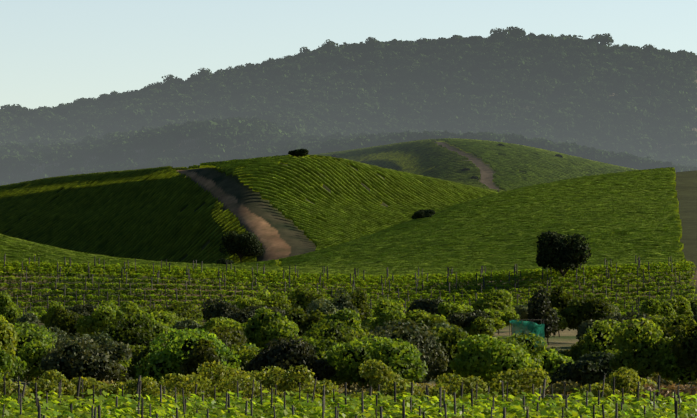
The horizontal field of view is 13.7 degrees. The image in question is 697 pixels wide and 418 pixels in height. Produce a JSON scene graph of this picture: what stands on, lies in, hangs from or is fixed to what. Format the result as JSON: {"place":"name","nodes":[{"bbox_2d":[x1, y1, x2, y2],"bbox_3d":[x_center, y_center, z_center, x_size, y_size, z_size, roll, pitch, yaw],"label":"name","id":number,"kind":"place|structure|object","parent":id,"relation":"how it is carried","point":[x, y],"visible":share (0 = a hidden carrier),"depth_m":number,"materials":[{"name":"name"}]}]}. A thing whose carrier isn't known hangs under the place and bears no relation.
{"place":"outdoors","nodes":[
{"label":"outdoors","id":0,"kind":"place"},
{"bbox_2d":[0,51,696,416],"bbox_3d":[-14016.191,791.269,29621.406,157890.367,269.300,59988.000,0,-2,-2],"label":"ground","id":1,"kind":"structure","parent":0,"point":[278,233],"depth_m":984.48,"materials":[{"name":"brown soil"}]},
{"bbox_2d":[0,166,261,263],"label":"vine rows","id":2,"kind":"object","parent":1,"relation":"on","point":[129,214],"depth_m":1098.38,"materials":[{"name":"green plant"}]},
{"bbox_2d":[0,234,282,281],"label":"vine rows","id":3,"kind":"object","parent":1,"relation":"on","point":[16,249],"depth_m":647.82,"materials":[{"name":"green plant"}]},
{"bbox_2d":[0,358,657,407],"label":"bushes","id":4,"kind":"object","parent":1,"relation":"on","point":[382,371],"visible":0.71,"depth_m":154.47,"materials":[{"name":"green plant"}]},
{"bbox_2d":[2,375,679,417],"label":"vineyard posts","id":5,"kind":"object","parent":1,"relation":"on","point":[138,391],"visible":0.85,"depth_m":120.85,"materials":[{"name":"brown wood"}]},
{"bbox_2d":[0,382,696,417],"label":"vineyard vines","id":6,"kind":"object","parent":5,"relation":"attached to","point":[664,408],"visible":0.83,"depth_m":122.22,"materials":[{"name":"green plant"}]},
{"bbox_2d":[4,254,679,314],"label":"vineyard posts","id":7,"kind":"object","parent":1,"relation":"on","point":[417,285],"visible":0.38,"depth_m":487.49,"materials":[{"name":"grey wood"}]},
{"bbox_2d":[0,261,696,319],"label":"vineyard vines","id":8,"kind":"object","parent":7,"relation":"attached to","point":[593,272],"visible":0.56,"depth_m":487.57,"materials":[{"name":"green plant"}]},
{"bbox_2d":[188,155,498,265],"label":"vine rows","id":9,"kind":"object","parent":1,"relation":"on","point":[349,207],"depth_m":1059.07,"materials":[{"name":"green plant"}]},
{"bbox_2d":[4,305,689,400],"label":"shrub stems","id":10,"kind":"object","parent":1,"relation":"on","point":[641,376],"depth_m":196.94,"materials":[{"name":"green plant"}]},
{"bbox_2d":[0,285,696,387],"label":"green shrubs","id":11,"kind":"object","parent":1,"relation":"on","point":[145,358],"depth_m":211.71,"materials":[{"name":"green plant"}]},
{"bbox_2d":[1,339,696,415],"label":"dry grass tufts","id":12,"kind":"object","parent":1,"relation":"on","point":[558,387],"visible":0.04,"depth_m":176.48,"materials":[{"name":"plant"}]},
{"bbox_2d":[235,248,569,283],"bbox_3d":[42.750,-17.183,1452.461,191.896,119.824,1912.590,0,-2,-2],"label":"lone tree trunks","id":13,"kind":"object","parent":1,"relation":"on","point":[560,270],"visible":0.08,"depth_m":497.95,"materials":[{"name":"brown wood"}]},
{"bbox_2d":[217,143,591,273],"bbox_3d":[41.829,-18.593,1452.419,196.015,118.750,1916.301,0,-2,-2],"label":"trees","id":14,"kind":"object","parent":13,"relation":"on","point":[544,249],"visible":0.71,"depth_m":497.52,"materials":[{"name":"green plant"}]},
{"bbox_2d":[225,234,583,266],"bbox_3d":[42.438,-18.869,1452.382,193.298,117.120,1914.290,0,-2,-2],"label":"tree foliage","id":15,"kind":"object","parent":13,"relation":"attached to","point":[551,240],"visible":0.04,"depth_m":496.03,"materials":[{"name":"green plant"}]},
{"bbox_2d":[311,139,498,191],"bbox_3d":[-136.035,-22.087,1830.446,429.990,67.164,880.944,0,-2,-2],"label":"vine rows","id":16,"kind":"object","parent":1,"relation":"on","point":[425,157],"depth_m":1749.04,"materials":[{"name":"green plant"}]},
{"bbox_2d":[278,167,688,283],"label":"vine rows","id":17,"kind":"object","parent":1,"relation":"on","point":[622,218],"depth_m":773.79,"materials":[{"name":"green plant"}]},
{"bbox_2d":[509,319,544,347],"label":"shade net cloth","id":18,"kind":"object","parent":1,"relation":"on","point":[525,327],"visible":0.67,"depth_m":325.99,"materials":[{"name":"teal fabric"}]},
{"bbox_2d":[436,138,637,191],"bbox_3d":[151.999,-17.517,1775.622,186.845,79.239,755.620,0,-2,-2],"label":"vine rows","id":19,"kind":"object","parent":1,"relation":"on","point":[507,162],"depth_m":1741.14,"materials":[{"name":"green plant"}]},
{"bbox_2d":[627,384,696,401],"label":"dry brush shrubs","id":20,"kind":"object","parent":1,"relation":"on","point":[670,389],"visible":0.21,"depth_m":157.50,"materials":[{"name":"plant"}]},
{"bbox_3d":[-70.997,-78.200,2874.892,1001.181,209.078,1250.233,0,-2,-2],"label":"forest trunks","id":21,"kind":"object","parent":1,"relation":"on","visible":0},
{"bbox_2d":[0,34,696,184],"bbox_3d":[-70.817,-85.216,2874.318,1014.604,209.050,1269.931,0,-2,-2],"label":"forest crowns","id":22,"kind":"object","parent":21,"relation":"attached to","point":[350,100],"visible":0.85,"depth_m":2811.26,"materials":[{"name":"green plant"}]},
{"bbox_3d":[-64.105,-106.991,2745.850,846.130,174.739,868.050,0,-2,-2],"label":"tree trunks","id":23,"kind":"object","parent":21,"relation":"attached to","visible":0},
{"bbox_2d":[0,26,674,159],"bbox_3d":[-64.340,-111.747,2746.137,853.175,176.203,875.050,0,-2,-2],"label":"trees","id":24,"kind":"object","parent":23,"relation":"attached to","point":[369,41],"visible":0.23,"depth_m":2998.02,"materials":[{"name":"green plant"}]},
{"bbox_2d":[0,0,696,108],"label":"sky","id":25,"kind":"structure","parent":0,"point":[54,53],"materials":[{"name":"blue"}]}
]}

